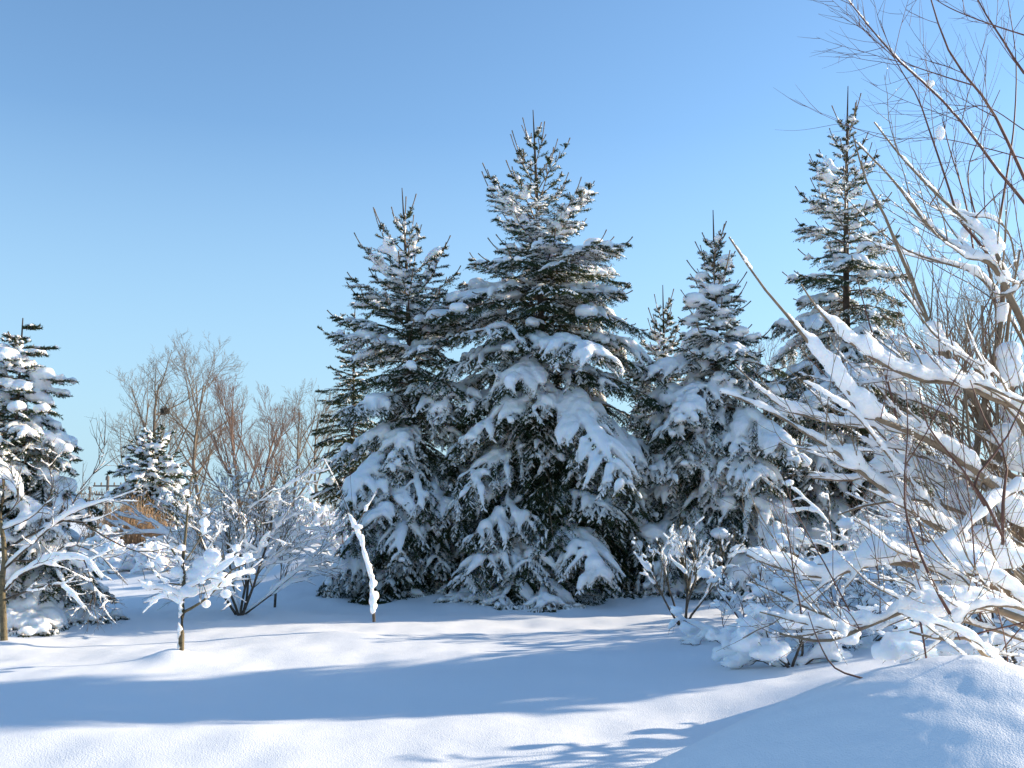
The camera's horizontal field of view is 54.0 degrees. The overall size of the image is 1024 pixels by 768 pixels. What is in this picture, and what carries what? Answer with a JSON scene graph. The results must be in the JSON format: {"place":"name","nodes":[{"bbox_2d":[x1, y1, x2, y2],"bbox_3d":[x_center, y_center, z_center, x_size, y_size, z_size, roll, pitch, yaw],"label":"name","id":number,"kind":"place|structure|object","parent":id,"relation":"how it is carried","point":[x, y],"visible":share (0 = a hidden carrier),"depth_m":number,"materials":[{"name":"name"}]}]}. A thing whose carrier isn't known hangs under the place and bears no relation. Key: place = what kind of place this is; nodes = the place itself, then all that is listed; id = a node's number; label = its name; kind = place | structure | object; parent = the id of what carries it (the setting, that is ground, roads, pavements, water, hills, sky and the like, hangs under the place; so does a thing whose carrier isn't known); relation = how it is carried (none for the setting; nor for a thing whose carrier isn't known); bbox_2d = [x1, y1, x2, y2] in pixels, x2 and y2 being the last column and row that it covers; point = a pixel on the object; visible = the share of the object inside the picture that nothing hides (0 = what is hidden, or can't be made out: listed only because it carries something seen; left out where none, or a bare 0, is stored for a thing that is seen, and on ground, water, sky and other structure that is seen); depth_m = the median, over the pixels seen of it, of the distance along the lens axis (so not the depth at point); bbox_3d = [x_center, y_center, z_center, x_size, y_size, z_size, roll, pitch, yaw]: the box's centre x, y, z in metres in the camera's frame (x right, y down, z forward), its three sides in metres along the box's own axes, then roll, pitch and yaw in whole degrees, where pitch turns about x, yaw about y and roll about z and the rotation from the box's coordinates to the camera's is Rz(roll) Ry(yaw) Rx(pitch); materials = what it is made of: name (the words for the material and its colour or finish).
{"place":"outdoors","nodes":[
{"label":"outdoors","id":0,"kind":"place"},
{"bbox_2d":[0,511,1023,767],"bbox_3d":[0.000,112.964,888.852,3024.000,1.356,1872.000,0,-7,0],"label":"ground","id":1,"kind":"structure","parent":0,"point":[300,675],"depth_m":9.20,"materials":[{"name":"white snow"}]},
{"bbox_2d":[0,318,129,637],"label":"spruce tree","id":2,"kind":"object","parent":1,"relation":"on","point":[30,615],"visible":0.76,"depth_m":13.89,"materials":[{"name":"green plant"}]},
{"bbox_2d":[0,408,175,640],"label":"young tree","id":3,"kind":"object","parent":1,"relation":"on","point":[52,557],"visible":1,"depth_m":12.05,"materials":[{"name":"white plant"}]},
{"bbox_2d":[79,486,99,513],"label":"utility pole","id":4,"kind":"object","parent":1,"relation":"on","point":[89,488],"visible":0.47,"depth_m":111.26,"materials":[{"name":"brown wood"}]},
{"bbox_2d":[82,523,131,548],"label":"snowy bush","id":5,"kind":"object","parent":1,"relation":"on","point":[99,537],"visible":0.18,"depth_m":25.73,"materials":[{"name":"white snow"}]},
{"bbox_2d":[93,475,121,522],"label":"utility pole","id":6,"kind":"object","parent":1,"relation":"on","point":[107,478],"visible":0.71,"depth_m":79.55,"materials":[{"name":"brown wood"}]},
{"bbox_2d":[92,537,142,573],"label":"snowy bush","id":7,"kind":"object","parent":1,"relation":"on","point":[119,563],"visible":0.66,"depth_m":23.88,"materials":[{"name":"white snow"}]},
{"bbox_2d":[78,491,187,546],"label":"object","id":8,"kind":"object","parent":1,"relation":"on","point":[130,538],"visible":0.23,"depth_m":26.51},
{"bbox_2d":[126,539,155,569],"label":"snowy bush","id":9,"kind":"object","parent":1,"relation":"on","point":[151,543],"visible":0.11,"depth_m":24.69,"materials":[{"name":"white snow"}]},
{"bbox_2d":[90,416,197,540],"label":"spruce tree","id":10,"kind":"object","parent":1,"relation":"on","point":[154,455],"visible":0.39,"depth_m":29.49,"materials":[{"name":"green plant"}]},
{"bbox_2d":[106,366,192,483],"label":"bare tree","id":11,"kind":"object","parent":1,"relation":"on","point":[136,425],"visible":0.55,"depth_m":50.43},
{"bbox_2d":[130,540,184,572],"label":"snowy bush","id":12,"kind":"object","parent":1,"relation":"on","point":[141,562],"visible":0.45,"depth_m":23.42,"materials":[{"name":"white snow"}]},
{"bbox_2d":[102,343,234,487],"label":"bare tree","id":13,"kind":"object","parent":1,"relation":"on","point":[154,412],"visible":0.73,"depth_m":46.85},
{"bbox_2d":[160,406,169,415],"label":"bird nest","id":14,"kind":"object","parent":13,"relation":"in","point":[167,411],"visible":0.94,"depth_m":44.91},
{"bbox_2d":[103,330,247,514],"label":"bare tree","id":15,"kind":"object","parent":1,"relation":"on","point":[194,444],"visible":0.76,"depth_m":46.72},
{"bbox_2d":[152,525,213,564],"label":"snowy bush","id":16,"kind":"object","parent":1,"relation":"on","point":[181,526],"visible":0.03,"depth_m":25.60,"materials":[{"name":"white snow"}]},
{"bbox_2d":[150,329,247,525],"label":"bare tree","id":17,"kind":"object","parent":1,"relation":"on","point":[208,407],"visible":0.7,"depth_m":47.67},
{"bbox_2d":[138,505,262,650],"bbox_3d":[-3.352,2.124,10.847,1.285,1.625,1.066,2,-7,-13],"label":"snowy sapling","id":18,"kind":"object","parent":1,"relation":"on","point":[207,566],"visible":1,"depth_m":10.89,"materials":[{"name":"white snow"}]},
{"bbox_2d":[181,507,258,560],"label":"snowy bush","id":19,"kind":"object","parent":1,"relation":"on","point":[248,539],"visible":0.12,"depth_m":26.28,"materials":[{"name":"white snow"}]},
{"bbox_2d":[99,452,350,615],"bbox_3d":[-4.397,2.299,15.379,3.734,2.484,3.588,-4,-8,32],"label":"round bush","id":20,"kind":"object","parent":1,"relation":"on","point":[264,541],"visible":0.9,"depth_m":15.14,"materials":[{"name":"white plant"}]},
{"bbox_2d":[176,369,276,507],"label":"bare tree","id":21,"kind":"object","parent":1,"relation":"on","point":[230,423],"visible":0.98,"depth_m":40.01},
{"bbox_2d":[215,384,305,512],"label":"bare tree","id":22,"kind":"object","parent":1,"relation":"on","point":[276,446],"visible":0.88,"depth_m":41.73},
{"bbox_2d":[274,593,276,606],"bbox_3d":[-3.931,3.567,16.686,0.057,0.445,0.043,0,-7,0],"label":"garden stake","id":23,"kind":"object","parent":1,"relation":"on","point":[275,597],"visible":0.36,"depth_m":16.67,"materials":[{"name":"black plant"}]},
{"bbox_2d":[240,503,312,548],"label":"snowy bush","id":24,"kind":"object","parent":1,"relation":"on","point":[267,520],"visible":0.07,"depth_m":27.64,"materials":[{"name":"white snow"}]},
{"bbox_2d":[251,378,345,506],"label":"bare tree","id":25,"kind":"object","parent":1,"relation":"on","point":[299,439],"visible":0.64,"depth_m":44.86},
{"bbox_2d":[271,486,346,544],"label":"snowy bush","id":26,"kind":"object","parent":1,"relation":"on","point":[320,515],"visible":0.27,"depth_m":25.60,"materials":[{"name":"white snow"}]},
{"bbox_2d":[273,382,366,510],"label":"bare tree","id":27,"kind":"object","parent":1,"relation":"on","point":[320,451],"visible":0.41,"depth_m":46.71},
{"bbox_2d":[305,510,354,554],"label":"snowy bush","id":28,"kind":"object","parent":1,"relation":"on","point":[341,539],"visible":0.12,"depth_m":21.48,"materials":[{"name":"white snow"}]},
{"bbox_2d":[310,310,378,514],"bbox_3d":[-3.675,0.976,23.123,1.910,5.659,2.188,0,-7,0],"label":"spruce tree","id":29,"kind":"object","parent":1,"relation":"on","point":[330,491],"visible":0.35,"depth_m":22.83,"materials":[{"name":"green plant"}]},
{"bbox_2d":[322,455,378,621],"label":"leaning sapling","id":30,"kind":"object","parent":1,"relation":"on","point":[373,597],"visible":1,"depth_m":13.28,"materials":[{"name":"white plant"}]},
{"bbox_2d":[316,189,498,604],"bbox_3d":[-1.786,0.094,18.926,3.534,7.893,3.701,0,-7,0],"label":"spruce tree","id":31,"kind":"object","parent":1,"relation":"on","point":[399,468],"visible":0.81,"depth_m":18.21,"materials":[{"name":"green plant"}]},
{"bbox_2d":[396,112,682,612],"bbox_3d":[0.559,-0.638,18.821,5.281,9.381,5.555,0,-7,0],"label":"spruce tree","id":32,"kind":"object","parent":1,"relation":"on","point":[554,529],"visible":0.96,"depth_m":17.66,"materials":[{"name":"green plant"}]},
{"bbox_2d":[76,478,1006,522],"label":"distant scrub","id":33,"kind":"object","parent":1,"relation":"on","point":[208,490],"visible":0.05,"depth_m":104.51,"materials":[{"name":"brown plant"}]},
{"bbox_2d":[623,285,692,532],"bbox_3d":[3.128,1.072,20.743,2.796,6.397,3.024,-3,-8,26],"label":"spruce tree","id":34,"kind":"object","parent":1,"relation":"on","point":[658,351],"visible":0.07,"depth_m":20.93,"materials":[{"name":"green plant"}]},
{"bbox_2d":[631,516,750,624],"bbox_3d":[2.458,2.596,13.982,1.648,1.530,1.239,0,-7,0],"label":"thin shrub","id":35,"kind":"object","parent":1,"relation":"on","point":[675,549],"visible":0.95,"depth_m":13.97,"materials":[{"name":"brown plant"}]},
{"bbox_2d":[622,211,820,603],"bbox_3d":[3.851,0.319,18.796,3.840,7.307,4.246,-2,-8,19],"label":"spruce tree","id":36,"kind":"object","parent":1,"relation":"on","point":[707,427],"visible":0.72,"depth_m":17.72,"materials":[{"name":"green plant"}]},
{"bbox_2d":[668,546,859,648],"bbox_3d":[2.969,2.512,11.867,2.326,1.157,1.998,0,-7,0],"label":"snowed shrub","id":37,"kind":"object","parent":1,"relation":"on","point":[690,628],"visible":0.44,"depth_m":11.87,"materials":[{"name":"white plant"}]},
{"bbox_2d":[741,332,816,467],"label":"bare tree","id":38,"kind":"object","parent":1,"relation":"on","point":[759,349],"visible":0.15,"depth_m":41.95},
{"bbox_2d":[705,584,862,668],"bbox_3d":[2.703,2.334,9.704,1.528,0.810,1.206,3,-8,-21],"label":"snowed shrub","id":39,"kind":"object","parent":1,"relation":"on","point":[761,645],"visible":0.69,"depth_m":9.54,"materials":[{"name":"white plant"}]},
{"bbox_2d":[643,655,1023,767],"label":"snow pile","id":40,"kind":"object","parent":1,"relation":"on","point":[959,711],"visible":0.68,"depth_m":4.09,"materials":[{"name":"white snow"}]},
{"bbox_2d":[768,562,928,655],"bbox_3d":[3.510,2.292,10.483,1.964,0.979,1.768,0,-7,0],"label":"snowed shrub","id":41,"kind":"object","parent":1,"relation":"on","point":[871,636],"visible":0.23,"depth_m":10.45,"materials":[{"name":"white plant"}]},
{"bbox_2d":[754,89,960,594],"bbox_3d":[6.585,-0.945,19.866,4.661,10.361,4.808,0,-7,0],"label":"spruce tree","id":42,"kind":"object","parent":1,"relation":"on","point":[845,261],"visible":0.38,"depth_m":19.50,"materials":[{"name":"green plant"}]},
{"bbox_2d":[741,480,976,619],"bbox_3d":[5.013,2.382,14.266,3.482,2.084,3.307,0,-7,0],"label":"snowed shrub","id":43,"kind":"object","parent":1,"relation":"on","point":[843,523],"visible":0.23,"depth_m":14.62,"materials":[{"name":"white plant"}]},
{"bbox_2d":[707,43,1023,678],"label":"arching shrub","id":44,"kind":"object","parent":1,"relation":"on","point":[978,543],"visible":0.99,"depth_m":5.76,"materials":[{"name":"white plant"}]},
{"bbox_2d":[773,0,1023,306],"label":"slender tree","id":45,"kind":"object","parent":1,"relation":"on","point":[940,134],"visible":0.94,"depth_m":7.26,"materials":[{"name":"brown plant"}]},
{"bbox_2d":[804,505,1012,627],"bbox_3d":[5.088,2.381,12.900,3.216,1.698,3.225,4,-8,-31],"label":"snowed shrub","id":46,"kind":"object","parent":1,"relation":"on","point":[890,529],"visible":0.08,"depth_m":12.89,"materials":[{"name":"white plant"}]},
{"bbox_2d":[833,437,1020,628],"bbox_3d":[6.303,2.021,13.465,4.183,2.527,3.867,-4,-8,29],"label":"snowed shrub","id":47,"kind":"object","parent":1,"relation":"on","point":[895,535],"visible":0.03,"depth_m":13.63,"materials":[{"name":"white plant"}]},
{"bbox_2d":[855,532,1023,665],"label":"snowed shrub","id":48,"kind":"object","parent":1,"relation":"on","point":[893,646],"visible":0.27,"depth_m":7.84,"materials":[{"name":"white plant"}]},
{"bbox_2d":[859,567,1022,640],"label":"snowed shrub","id":49,"kind":"object","parent":1,"relation":"on","point":[872,576],"visible":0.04,"depth_m":11.31,"materials":[{"name":"white plant"}]},
{"bbox_2d":[899,280,1015,449],"bbox_3d":[15.668,1.144,35.912,4.514,9.967,7.008,-2,-7,14],"label":"bare tree","id":50,"kind":"object","parent":1,"relation":"on","point":[956,405],"visible":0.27,"depth_m":35.69,"materials":[{"name":"brown plant"}]},
{"bbox_2d":[904,230,1023,518],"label":"bare tree","id":51,"kind":"object","parent":1,"relation":"on","point":[983,343],"visible":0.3,"depth_m":34.92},
{"bbox_2d":[0,0,1023,510],"label":"sky","id":52,"kind":"structure","parent":0,"point":[214,167],"materials":[{"name":"blue"}]},
{"bbox_2d":[770,417,816,495],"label":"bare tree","id":53,"kind":"object","parent":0,"point":[797,443],"visible":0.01,"depth_m":38.05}
]}

